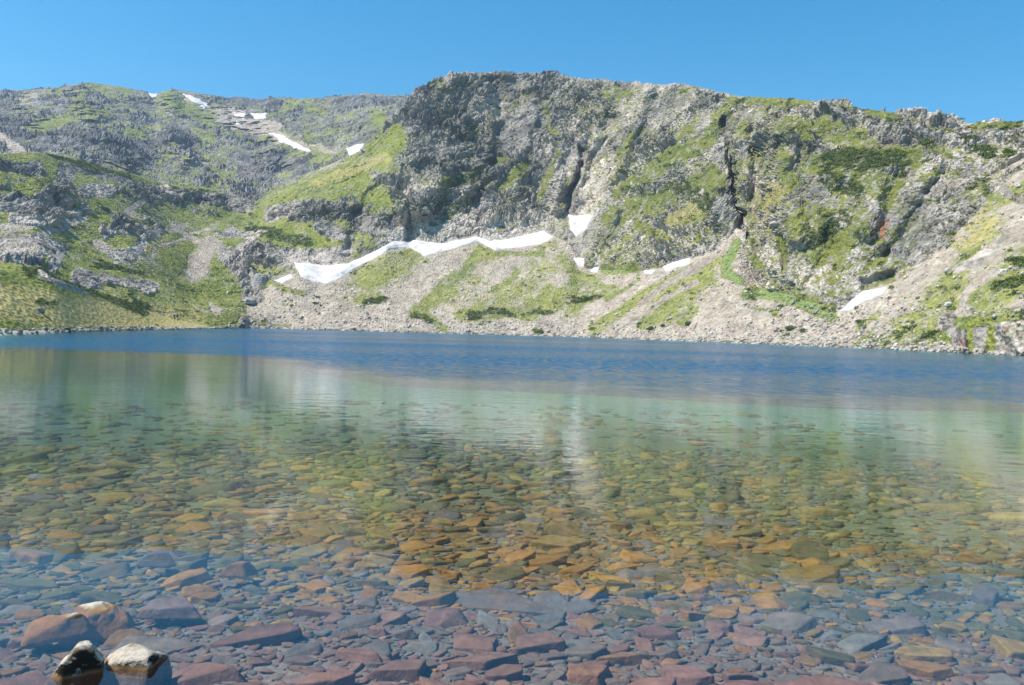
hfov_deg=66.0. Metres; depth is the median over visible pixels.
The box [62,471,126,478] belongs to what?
lake stone
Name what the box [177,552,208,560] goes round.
lake stone
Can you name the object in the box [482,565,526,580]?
lake stone
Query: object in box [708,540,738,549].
lake stone
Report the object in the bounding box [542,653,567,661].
lake stone
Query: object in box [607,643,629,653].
lake stone
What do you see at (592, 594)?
lake stone
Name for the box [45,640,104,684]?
lake stone
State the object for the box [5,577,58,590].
lake stone
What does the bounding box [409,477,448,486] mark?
lake stone
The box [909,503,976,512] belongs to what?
lake stone
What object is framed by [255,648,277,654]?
lake stone
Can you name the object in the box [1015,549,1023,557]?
lake stone
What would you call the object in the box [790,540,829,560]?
lake stone
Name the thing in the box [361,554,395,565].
lake stone
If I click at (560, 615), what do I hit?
lake stone
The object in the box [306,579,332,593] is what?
lake stone
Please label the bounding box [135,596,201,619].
lake stone
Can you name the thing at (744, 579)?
lake stone
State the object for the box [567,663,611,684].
lake stone
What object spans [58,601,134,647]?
lake stone
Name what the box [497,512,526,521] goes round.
lake stone
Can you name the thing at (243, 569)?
lake stone
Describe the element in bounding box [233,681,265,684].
lake stone
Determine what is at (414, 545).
lake stone
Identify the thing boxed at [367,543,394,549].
lake stone
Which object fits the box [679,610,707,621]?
lake stone
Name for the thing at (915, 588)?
lake stone
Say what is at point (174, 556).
lake stone
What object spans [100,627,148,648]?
lake stone
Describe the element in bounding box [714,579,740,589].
lake stone
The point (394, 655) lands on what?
lake stone
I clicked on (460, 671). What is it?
lake stone
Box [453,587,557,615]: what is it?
lake stone
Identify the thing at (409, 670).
lake stone
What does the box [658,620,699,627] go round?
lake stone
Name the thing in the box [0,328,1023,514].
lake water
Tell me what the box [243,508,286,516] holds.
lake stone
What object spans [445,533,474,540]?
lake stone
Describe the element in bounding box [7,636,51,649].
lake stone
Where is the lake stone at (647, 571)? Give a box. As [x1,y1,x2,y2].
[636,565,674,576]
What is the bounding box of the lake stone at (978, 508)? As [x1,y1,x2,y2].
[971,502,991,512]
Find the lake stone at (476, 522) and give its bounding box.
[459,518,483,527]
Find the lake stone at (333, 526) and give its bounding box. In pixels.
[316,522,344,530]
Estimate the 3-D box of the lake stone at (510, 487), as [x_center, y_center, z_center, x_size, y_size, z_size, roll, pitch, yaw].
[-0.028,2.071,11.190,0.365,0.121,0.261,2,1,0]
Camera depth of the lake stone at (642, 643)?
5.17 m
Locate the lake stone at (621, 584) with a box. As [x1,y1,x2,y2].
[605,579,634,588]
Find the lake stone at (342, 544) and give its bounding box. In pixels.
[331,539,353,555]
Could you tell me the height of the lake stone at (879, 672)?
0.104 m
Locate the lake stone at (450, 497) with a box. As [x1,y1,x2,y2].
[437,493,458,501]
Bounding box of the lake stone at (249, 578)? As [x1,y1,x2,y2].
[225,574,257,580]
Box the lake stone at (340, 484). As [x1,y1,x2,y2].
[318,480,346,488]
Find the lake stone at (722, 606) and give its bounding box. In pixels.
[713,604,738,611]
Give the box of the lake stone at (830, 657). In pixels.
[805,645,855,666]
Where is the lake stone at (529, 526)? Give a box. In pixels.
[516,521,540,530]
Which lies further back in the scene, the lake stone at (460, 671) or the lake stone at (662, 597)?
the lake stone at (662, 597)
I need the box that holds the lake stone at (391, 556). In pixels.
[369,552,399,559]
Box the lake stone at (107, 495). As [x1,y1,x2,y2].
[85,492,136,499]
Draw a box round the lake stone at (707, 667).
[685,663,714,673]
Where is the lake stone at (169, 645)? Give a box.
[110,635,203,654]
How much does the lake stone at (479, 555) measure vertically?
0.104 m
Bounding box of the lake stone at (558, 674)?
[545,669,565,680]
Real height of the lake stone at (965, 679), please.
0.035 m
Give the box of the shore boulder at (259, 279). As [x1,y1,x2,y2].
[251,273,267,288]
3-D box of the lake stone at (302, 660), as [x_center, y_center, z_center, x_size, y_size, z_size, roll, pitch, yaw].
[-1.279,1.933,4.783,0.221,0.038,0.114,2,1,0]
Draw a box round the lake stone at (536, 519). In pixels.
[521,516,544,525]
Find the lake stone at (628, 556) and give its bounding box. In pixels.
[618,549,658,563]
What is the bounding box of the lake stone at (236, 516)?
[221,512,254,520]
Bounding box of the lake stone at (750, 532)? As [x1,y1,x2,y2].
[727,528,762,537]
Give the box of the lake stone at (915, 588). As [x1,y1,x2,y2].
[896,582,923,595]
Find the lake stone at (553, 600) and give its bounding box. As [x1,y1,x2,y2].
[533,591,566,610]
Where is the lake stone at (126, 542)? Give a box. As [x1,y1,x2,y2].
[105,536,143,547]
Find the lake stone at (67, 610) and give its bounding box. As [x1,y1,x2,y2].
[60,606,75,614]
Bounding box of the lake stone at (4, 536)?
[0,532,10,541]
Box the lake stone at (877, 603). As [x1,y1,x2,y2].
[864,598,890,609]
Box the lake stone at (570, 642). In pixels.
[565,639,593,646]
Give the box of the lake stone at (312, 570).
[304,565,327,574]
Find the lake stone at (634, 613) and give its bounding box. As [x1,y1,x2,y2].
[615,605,657,620]
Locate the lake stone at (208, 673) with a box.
[165,662,248,684]
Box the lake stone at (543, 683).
[527,681,552,684]
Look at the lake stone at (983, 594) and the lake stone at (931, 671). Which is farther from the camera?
the lake stone at (983, 594)
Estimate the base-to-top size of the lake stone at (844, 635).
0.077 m
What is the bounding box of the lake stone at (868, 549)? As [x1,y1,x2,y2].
[846,544,876,554]
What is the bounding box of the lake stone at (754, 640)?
[732,633,769,646]
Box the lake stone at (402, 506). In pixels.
[379,502,414,510]
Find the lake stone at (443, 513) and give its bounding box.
[434,509,460,519]
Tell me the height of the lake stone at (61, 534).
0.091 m
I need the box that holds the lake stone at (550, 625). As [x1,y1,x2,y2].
[539,620,565,630]
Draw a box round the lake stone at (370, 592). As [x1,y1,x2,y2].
[359,588,382,598]
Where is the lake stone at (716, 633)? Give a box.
[709,627,724,640]
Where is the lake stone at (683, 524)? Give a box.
[668,521,705,527]
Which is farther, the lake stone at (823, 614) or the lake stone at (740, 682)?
the lake stone at (823, 614)
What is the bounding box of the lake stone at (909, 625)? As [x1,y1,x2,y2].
[857,616,926,635]
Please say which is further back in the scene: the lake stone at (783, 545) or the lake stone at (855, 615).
the lake stone at (783, 545)
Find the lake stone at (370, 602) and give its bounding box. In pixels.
[352,597,377,608]
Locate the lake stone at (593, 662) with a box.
[578,660,608,665]
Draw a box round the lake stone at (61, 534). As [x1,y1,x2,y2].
[46,529,85,540]
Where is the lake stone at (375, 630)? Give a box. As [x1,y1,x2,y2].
[369,625,386,635]
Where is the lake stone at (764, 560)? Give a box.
[740,553,780,567]
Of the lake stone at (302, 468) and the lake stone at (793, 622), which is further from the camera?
the lake stone at (302, 468)
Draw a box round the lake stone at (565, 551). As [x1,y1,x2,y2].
[548,547,571,554]
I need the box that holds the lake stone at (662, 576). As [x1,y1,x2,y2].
[653,570,683,581]
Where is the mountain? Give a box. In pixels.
[0,82,409,200]
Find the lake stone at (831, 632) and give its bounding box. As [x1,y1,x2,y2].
[821,629,843,638]
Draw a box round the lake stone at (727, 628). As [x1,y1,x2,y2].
[705,620,732,633]
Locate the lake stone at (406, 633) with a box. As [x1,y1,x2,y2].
[389,628,417,639]
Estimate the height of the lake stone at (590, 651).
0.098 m
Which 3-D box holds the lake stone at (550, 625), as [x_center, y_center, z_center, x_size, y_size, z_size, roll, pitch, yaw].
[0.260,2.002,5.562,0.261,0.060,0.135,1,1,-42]
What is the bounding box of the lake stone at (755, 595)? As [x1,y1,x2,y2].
[751,593,778,597]
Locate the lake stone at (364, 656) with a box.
[335,648,382,666]
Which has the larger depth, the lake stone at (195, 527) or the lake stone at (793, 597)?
the lake stone at (195, 527)
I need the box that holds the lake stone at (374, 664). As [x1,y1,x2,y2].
[366,660,391,667]
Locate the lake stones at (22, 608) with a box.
[0,436,1023,684]
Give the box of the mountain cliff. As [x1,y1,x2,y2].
[0,70,1023,309]
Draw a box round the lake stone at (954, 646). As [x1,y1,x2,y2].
[934,635,976,655]
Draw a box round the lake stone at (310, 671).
[301,670,317,674]
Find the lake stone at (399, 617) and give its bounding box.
[379,610,407,625]
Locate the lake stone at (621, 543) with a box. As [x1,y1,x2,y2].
[608,539,631,546]
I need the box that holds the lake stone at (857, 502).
[842,498,872,506]
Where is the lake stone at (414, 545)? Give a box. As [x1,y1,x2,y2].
[399,540,433,550]
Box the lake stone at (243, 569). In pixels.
[218,561,258,577]
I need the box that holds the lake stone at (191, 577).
[160,567,210,588]
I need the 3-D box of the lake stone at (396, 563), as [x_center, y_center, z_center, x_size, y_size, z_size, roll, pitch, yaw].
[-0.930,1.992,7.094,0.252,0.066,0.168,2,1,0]
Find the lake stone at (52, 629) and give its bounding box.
[20,613,90,648]
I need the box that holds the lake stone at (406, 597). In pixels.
[392,591,423,603]
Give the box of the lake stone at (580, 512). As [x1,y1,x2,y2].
[571,507,606,519]
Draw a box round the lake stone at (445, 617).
[423,608,468,627]
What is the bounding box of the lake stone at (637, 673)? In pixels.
[631,667,644,678]
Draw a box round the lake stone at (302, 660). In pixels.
[283,655,317,665]
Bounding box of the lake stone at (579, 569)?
[557,563,592,574]
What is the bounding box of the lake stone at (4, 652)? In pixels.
[0,647,16,659]
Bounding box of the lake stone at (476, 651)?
[473,648,487,654]
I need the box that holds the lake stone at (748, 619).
[737,613,763,623]
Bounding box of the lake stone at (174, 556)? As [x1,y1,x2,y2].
[155,548,178,560]
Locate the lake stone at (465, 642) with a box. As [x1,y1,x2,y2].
[453,632,497,652]
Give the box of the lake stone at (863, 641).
[836,632,887,651]
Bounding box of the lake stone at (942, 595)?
[923,590,965,600]
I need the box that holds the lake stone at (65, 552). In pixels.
[52,543,81,562]
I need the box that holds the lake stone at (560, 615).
[533,611,566,623]
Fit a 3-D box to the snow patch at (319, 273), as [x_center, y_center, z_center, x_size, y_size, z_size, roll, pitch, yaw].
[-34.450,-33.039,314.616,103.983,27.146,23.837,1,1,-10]
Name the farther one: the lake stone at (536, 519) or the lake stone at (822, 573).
the lake stone at (536, 519)
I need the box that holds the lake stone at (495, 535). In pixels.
[485,532,508,538]
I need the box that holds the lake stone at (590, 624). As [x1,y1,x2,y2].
[574,618,603,629]
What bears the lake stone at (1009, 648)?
on the lake bed
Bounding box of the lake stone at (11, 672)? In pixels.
[0,667,29,677]
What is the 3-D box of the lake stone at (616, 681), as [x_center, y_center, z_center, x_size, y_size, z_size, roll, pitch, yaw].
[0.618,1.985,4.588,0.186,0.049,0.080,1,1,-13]
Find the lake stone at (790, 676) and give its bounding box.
[772,673,801,681]
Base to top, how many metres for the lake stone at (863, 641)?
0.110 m
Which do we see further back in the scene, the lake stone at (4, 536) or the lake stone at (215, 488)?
the lake stone at (215, 488)
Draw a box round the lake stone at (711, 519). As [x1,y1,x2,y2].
[703,515,738,526]
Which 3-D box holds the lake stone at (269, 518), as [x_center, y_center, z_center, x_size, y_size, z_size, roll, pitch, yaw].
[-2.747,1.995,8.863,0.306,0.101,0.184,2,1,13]
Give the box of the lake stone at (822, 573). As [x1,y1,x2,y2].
[778,563,840,584]
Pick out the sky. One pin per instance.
(963, 58)
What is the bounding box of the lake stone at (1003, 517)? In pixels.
[988,512,1023,523]
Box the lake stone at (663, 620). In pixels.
[655,616,678,623]
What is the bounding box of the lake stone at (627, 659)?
[595,652,658,665]
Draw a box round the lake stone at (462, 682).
[455,680,485,684]
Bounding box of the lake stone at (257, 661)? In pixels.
[248,657,270,666]
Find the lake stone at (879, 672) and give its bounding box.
[858,661,910,684]
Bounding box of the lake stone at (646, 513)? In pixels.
[622,508,657,518]
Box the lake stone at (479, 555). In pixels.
[459,551,487,559]
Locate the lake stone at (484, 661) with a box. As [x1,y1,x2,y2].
[440,652,518,672]
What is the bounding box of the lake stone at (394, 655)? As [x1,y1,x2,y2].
[379,651,399,660]
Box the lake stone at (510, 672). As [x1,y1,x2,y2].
[483,664,522,682]
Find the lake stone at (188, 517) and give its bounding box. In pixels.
[168,513,206,521]
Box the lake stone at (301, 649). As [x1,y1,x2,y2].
[284,643,322,657]
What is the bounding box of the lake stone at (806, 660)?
[796,653,818,667]
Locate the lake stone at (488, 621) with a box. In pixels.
[476,610,497,630]
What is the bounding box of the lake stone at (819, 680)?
[772,675,870,684]
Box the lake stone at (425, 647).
[409,640,436,653]
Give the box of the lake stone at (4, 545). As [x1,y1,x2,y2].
[0,541,9,550]
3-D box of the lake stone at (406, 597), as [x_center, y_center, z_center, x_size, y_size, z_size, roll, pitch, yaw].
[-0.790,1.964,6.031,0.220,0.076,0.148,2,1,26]
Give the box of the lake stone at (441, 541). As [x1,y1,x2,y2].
[427,537,450,544]
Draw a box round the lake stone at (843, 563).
[828,558,851,567]
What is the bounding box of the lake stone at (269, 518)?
[256,515,283,522]
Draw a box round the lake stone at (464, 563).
[455,558,477,567]
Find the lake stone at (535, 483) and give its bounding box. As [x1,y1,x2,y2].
[518,481,551,486]
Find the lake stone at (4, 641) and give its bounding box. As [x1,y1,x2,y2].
[0,635,9,647]
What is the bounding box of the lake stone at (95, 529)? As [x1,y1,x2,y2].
[79,525,119,534]
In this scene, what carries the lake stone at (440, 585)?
on the lake bed
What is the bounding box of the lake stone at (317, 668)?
[300,666,325,673]
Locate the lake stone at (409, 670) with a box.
[362,659,426,682]
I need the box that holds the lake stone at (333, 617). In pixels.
[322,611,345,624]
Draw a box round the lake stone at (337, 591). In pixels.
[325,587,347,594]
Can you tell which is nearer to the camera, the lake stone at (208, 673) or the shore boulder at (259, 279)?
the lake stone at (208, 673)
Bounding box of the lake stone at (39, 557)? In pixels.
[8,549,53,564]
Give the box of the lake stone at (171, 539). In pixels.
[163,535,190,543]
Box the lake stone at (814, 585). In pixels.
[804,582,842,588]
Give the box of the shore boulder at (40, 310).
[35,308,44,312]
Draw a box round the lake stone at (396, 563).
[394,561,421,565]
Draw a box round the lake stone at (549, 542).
[529,535,591,551]
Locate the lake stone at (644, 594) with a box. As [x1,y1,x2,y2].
[625,590,656,598]
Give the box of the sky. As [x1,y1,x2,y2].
[0,0,1023,122]
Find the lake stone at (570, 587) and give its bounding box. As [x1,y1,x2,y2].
[552,580,582,595]
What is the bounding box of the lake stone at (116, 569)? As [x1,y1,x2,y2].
[82,561,129,578]
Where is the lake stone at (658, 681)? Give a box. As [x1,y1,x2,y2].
[627,677,676,684]
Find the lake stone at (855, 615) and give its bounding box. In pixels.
[845,607,870,622]
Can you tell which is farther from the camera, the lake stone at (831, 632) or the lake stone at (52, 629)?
the lake stone at (831, 632)
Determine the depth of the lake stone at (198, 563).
6.70 m
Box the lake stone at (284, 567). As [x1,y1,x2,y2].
[264,561,296,571]
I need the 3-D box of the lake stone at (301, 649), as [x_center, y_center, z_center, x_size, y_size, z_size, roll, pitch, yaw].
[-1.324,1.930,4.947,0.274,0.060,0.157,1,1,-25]
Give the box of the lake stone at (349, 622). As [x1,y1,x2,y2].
[337,615,380,630]
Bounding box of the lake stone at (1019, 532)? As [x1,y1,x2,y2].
[1007,528,1023,535]
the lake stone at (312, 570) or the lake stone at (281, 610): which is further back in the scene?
the lake stone at (312, 570)
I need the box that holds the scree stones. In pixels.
[0,82,1023,355]
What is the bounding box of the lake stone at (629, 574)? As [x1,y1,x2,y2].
[615,568,643,579]
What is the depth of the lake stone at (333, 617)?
5.48 m
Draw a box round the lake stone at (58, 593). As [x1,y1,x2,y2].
[38,587,76,599]
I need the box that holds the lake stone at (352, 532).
[342,528,367,536]
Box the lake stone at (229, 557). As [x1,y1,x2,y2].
[217,551,243,564]
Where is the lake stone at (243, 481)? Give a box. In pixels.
[230,478,249,484]
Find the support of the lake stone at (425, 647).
on the lake bed
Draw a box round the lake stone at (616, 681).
[604,678,631,684]
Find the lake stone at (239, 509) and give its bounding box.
[225,507,251,512]
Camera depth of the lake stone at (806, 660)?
5.00 m
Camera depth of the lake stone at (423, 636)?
5.19 m
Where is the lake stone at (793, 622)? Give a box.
[759,611,817,632]
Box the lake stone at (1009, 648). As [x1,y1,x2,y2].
[989,634,1023,659]
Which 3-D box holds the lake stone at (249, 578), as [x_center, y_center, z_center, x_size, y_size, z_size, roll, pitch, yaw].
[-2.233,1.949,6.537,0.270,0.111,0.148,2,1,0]
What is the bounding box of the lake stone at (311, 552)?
[290,546,327,558]
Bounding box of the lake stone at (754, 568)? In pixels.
[737,563,777,576]
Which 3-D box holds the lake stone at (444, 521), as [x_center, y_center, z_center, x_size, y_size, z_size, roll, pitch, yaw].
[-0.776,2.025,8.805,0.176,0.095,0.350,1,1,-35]
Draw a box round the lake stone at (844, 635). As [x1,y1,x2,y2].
[841,632,860,638]
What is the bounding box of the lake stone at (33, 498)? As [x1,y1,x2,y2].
[14,494,57,502]
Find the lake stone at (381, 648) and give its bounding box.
[361,641,390,659]
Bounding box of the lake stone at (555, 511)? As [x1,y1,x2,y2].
[546,506,571,515]
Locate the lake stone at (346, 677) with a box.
[295,670,355,684]
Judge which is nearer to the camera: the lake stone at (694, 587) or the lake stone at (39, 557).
the lake stone at (694, 587)
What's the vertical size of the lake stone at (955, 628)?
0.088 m
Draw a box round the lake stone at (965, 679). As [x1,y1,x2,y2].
[950,676,975,684]
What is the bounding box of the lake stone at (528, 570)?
[522,566,539,574]
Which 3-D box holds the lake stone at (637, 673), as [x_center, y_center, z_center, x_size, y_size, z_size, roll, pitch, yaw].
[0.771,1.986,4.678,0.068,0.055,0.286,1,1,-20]
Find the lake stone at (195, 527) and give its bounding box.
[175,522,212,533]
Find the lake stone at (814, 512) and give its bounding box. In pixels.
[801,506,852,516]
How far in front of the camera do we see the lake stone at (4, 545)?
7.38 m
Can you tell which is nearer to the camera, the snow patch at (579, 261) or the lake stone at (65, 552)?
the lake stone at (65, 552)
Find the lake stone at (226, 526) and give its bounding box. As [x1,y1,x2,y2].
[219,522,244,530]
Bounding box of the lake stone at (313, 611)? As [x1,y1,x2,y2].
[293,606,350,616]
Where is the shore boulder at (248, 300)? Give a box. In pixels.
[241,298,254,303]
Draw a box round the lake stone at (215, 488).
[189,482,242,494]
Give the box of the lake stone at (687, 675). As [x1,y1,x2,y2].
[660,663,714,684]
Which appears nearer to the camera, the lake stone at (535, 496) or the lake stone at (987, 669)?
the lake stone at (987, 669)
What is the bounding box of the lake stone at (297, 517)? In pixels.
[286,512,318,521]
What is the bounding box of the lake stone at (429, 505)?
[415,501,448,509]
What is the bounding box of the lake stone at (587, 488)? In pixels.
[576,485,601,492]
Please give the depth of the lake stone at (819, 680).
4.50 m
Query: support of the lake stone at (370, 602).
on the lake bed
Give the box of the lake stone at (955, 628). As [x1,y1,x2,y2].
[936,621,968,634]
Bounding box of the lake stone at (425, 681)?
[419,676,449,684]
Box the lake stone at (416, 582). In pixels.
[398,576,424,588]
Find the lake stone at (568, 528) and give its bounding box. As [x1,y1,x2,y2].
[543,520,588,536]
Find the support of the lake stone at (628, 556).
on the lake bed
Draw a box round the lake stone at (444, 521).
[431,518,452,525]
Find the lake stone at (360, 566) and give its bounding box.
[354,561,378,570]
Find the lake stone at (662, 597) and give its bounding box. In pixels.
[653,594,677,601]
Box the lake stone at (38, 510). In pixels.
[19,505,52,516]
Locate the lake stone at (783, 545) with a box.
[751,540,798,551]
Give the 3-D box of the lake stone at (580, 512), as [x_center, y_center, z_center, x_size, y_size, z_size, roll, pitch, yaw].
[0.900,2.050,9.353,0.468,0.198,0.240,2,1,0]
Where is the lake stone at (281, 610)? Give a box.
[271,605,296,615]
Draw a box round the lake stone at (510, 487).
[498,485,521,489]
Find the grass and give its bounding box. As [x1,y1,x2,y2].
[0,81,1023,349]
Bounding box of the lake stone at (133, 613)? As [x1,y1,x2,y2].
[128,609,138,618]
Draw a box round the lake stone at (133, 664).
[104,643,171,684]
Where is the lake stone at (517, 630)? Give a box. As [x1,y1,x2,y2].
[507,619,527,643]
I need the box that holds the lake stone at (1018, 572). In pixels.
[998,568,1023,579]
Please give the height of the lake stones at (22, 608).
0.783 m
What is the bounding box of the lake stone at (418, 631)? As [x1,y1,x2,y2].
[412,627,435,636]
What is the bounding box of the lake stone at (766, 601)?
[750,594,788,610]
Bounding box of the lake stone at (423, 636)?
[418,632,432,641]
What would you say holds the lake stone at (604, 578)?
on the lake bed
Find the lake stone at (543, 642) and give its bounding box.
[514,631,565,655]
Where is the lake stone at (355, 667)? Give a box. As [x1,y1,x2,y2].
[349,662,362,672]
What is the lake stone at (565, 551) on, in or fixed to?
on the lake bed
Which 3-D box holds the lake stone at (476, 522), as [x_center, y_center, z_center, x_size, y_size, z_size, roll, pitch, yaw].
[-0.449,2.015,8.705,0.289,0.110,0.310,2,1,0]
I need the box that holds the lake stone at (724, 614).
[704,609,737,619]
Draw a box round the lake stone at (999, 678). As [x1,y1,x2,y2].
[982,672,1022,684]
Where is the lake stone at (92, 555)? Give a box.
[84,552,116,560]
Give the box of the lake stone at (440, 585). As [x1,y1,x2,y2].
[428,578,457,593]
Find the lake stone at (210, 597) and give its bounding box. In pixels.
[190,592,221,603]
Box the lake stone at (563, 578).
[559,575,577,584]
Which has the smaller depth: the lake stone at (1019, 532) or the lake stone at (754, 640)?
the lake stone at (754, 640)
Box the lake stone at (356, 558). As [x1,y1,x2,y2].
[342,556,362,561]
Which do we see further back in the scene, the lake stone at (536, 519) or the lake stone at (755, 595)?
the lake stone at (536, 519)
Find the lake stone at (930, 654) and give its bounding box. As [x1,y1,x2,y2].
[894,645,952,663]
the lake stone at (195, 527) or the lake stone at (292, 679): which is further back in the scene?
the lake stone at (195, 527)
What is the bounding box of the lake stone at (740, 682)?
[719,680,773,684]
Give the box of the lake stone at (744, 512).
[730,509,757,516]
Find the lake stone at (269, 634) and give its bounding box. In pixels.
[204,623,301,648]
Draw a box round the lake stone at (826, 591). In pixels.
[813,585,847,598]
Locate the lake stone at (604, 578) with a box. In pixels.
[595,575,630,582]
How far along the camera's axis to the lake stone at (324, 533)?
8.16 m
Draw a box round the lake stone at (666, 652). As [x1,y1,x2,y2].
[648,647,679,659]
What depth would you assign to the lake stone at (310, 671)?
4.58 m
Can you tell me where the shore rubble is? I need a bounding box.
[0,325,238,335]
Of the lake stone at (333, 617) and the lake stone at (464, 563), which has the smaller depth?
the lake stone at (333, 617)
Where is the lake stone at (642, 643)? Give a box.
[634,636,653,651]
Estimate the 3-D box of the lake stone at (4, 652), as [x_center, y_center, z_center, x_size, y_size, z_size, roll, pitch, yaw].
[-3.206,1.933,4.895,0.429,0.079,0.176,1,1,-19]
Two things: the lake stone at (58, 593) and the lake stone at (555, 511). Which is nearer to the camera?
the lake stone at (58, 593)
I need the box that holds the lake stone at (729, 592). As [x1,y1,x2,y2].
[720,587,745,597]
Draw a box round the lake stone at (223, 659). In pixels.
[211,655,240,663]
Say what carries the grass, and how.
on the mountain cliff
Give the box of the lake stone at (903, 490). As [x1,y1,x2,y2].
[900,487,932,496]
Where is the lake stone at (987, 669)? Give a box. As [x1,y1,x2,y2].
[973,666,1005,673]
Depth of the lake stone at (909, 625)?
5.70 m
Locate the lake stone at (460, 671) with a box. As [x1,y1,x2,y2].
[446,666,472,677]
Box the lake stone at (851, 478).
[822,474,863,483]
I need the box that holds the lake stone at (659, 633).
[633,626,678,640]
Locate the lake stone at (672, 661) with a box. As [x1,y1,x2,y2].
[660,658,684,665]
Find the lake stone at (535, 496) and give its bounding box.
[522,493,547,501]
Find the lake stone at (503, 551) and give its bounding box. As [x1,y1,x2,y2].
[495,547,514,555]
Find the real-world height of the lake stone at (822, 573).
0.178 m
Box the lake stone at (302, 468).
[290,465,311,472]
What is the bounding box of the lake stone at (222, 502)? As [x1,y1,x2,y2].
[202,497,245,507]
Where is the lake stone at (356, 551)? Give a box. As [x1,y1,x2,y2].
[332,547,368,556]
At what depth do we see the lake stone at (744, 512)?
9.93 m
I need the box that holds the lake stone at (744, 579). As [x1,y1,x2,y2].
[734,574,761,583]
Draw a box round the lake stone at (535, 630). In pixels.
[528,628,548,633]
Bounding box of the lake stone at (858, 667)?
[843,662,870,671]
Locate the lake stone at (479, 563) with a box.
[468,559,488,569]
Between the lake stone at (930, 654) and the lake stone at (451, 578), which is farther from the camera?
the lake stone at (451, 578)
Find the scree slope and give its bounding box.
[0,169,1023,371]
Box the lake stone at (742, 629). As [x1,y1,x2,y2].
[733,625,757,633]
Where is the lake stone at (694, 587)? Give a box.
[680,582,711,593]
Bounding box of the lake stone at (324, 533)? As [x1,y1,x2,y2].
[305,527,334,539]
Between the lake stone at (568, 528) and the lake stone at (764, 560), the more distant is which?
the lake stone at (568, 528)
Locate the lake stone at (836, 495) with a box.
[821,490,851,499]
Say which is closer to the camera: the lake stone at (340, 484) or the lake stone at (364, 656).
the lake stone at (364, 656)
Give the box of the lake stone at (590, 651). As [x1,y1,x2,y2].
[564,643,606,660]
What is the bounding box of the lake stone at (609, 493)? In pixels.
[593,486,621,499]
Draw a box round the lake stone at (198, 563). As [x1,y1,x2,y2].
[170,558,207,570]
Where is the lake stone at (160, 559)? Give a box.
[135,552,175,567]
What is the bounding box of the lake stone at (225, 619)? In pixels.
[208,614,238,625]
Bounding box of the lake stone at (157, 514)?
[149,511,183,518]
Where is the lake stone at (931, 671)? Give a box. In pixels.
[894,659,953,680]
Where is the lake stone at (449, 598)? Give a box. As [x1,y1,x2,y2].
[410,591,457,606]
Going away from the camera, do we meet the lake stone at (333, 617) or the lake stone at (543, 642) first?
the lake stone at (543, 642)
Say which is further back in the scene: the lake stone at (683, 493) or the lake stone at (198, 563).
the lake stone at (683, 493)
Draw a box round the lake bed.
[0,327,1023,684]
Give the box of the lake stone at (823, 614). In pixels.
[809,610,838,619]
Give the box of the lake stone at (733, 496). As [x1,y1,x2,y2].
[718,490,739,502]
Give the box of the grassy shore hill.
[0,269,234,349]
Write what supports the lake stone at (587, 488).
on the lake bed
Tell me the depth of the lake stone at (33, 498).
9.61 m
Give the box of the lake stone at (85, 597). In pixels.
[78,591,124,603]
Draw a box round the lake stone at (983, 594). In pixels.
[970,584,998,607]
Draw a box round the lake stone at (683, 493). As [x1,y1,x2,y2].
[668,487,696,498]
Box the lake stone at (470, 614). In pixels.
[464,610,477,620]
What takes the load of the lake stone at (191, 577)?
on the lake bed
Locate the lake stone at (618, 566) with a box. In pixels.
[606,562,643,571]
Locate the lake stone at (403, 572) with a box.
[389,564,429,579]
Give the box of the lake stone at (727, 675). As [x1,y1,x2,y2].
[722,671,758,680]
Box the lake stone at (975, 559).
[953,554,988,564]
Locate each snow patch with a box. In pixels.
[183,94,208,105]
[234,112,245,118]
[250,112,266,118]
[269,133,309,150]
[274,274,292,282]
[294,231,553,282]
[347,143,363,154]
[568,214,591,236]
[574,257,583,266]
[588,267,598,271]
[644,270,654,273]
[662,258,690,271]
[839,287,886,312]
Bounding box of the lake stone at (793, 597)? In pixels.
[779,591,821,605]
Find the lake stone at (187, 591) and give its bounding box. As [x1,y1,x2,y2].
[179,585,219,596]
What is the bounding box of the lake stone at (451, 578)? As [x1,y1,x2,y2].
[424,574,457,585]
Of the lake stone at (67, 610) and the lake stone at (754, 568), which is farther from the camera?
the lake stone at (754, 568)
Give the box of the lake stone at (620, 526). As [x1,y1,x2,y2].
[609,523,632,530]
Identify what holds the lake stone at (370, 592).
on the lake bed
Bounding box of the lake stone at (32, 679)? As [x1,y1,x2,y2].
[0,674,50,684]
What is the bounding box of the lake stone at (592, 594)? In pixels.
[579,585,608,601]
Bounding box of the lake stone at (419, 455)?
[388,451,428,459]
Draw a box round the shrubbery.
[0,71,1023,350]
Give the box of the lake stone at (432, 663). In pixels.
[425,659,440,668]
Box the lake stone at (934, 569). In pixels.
[922,566,943,573]
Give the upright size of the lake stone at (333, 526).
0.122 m
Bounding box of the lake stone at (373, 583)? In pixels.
[355,580,387,586]
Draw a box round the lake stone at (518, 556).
[504,550,535,563]
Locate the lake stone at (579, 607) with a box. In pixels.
[564,599,596,614]
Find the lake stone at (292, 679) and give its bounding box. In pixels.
[280,674,308,684]
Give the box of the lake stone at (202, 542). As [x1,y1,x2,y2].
[190,538,210,547]
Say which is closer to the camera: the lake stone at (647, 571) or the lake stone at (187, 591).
the lake stone at (187, 591)
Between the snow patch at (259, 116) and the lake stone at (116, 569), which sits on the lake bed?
the lake stone at (116, 569)
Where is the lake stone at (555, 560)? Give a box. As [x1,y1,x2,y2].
[528,555,567,568]
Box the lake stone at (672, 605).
[662,600,692,610]
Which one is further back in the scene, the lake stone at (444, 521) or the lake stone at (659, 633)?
the lake stone at (444, 521)

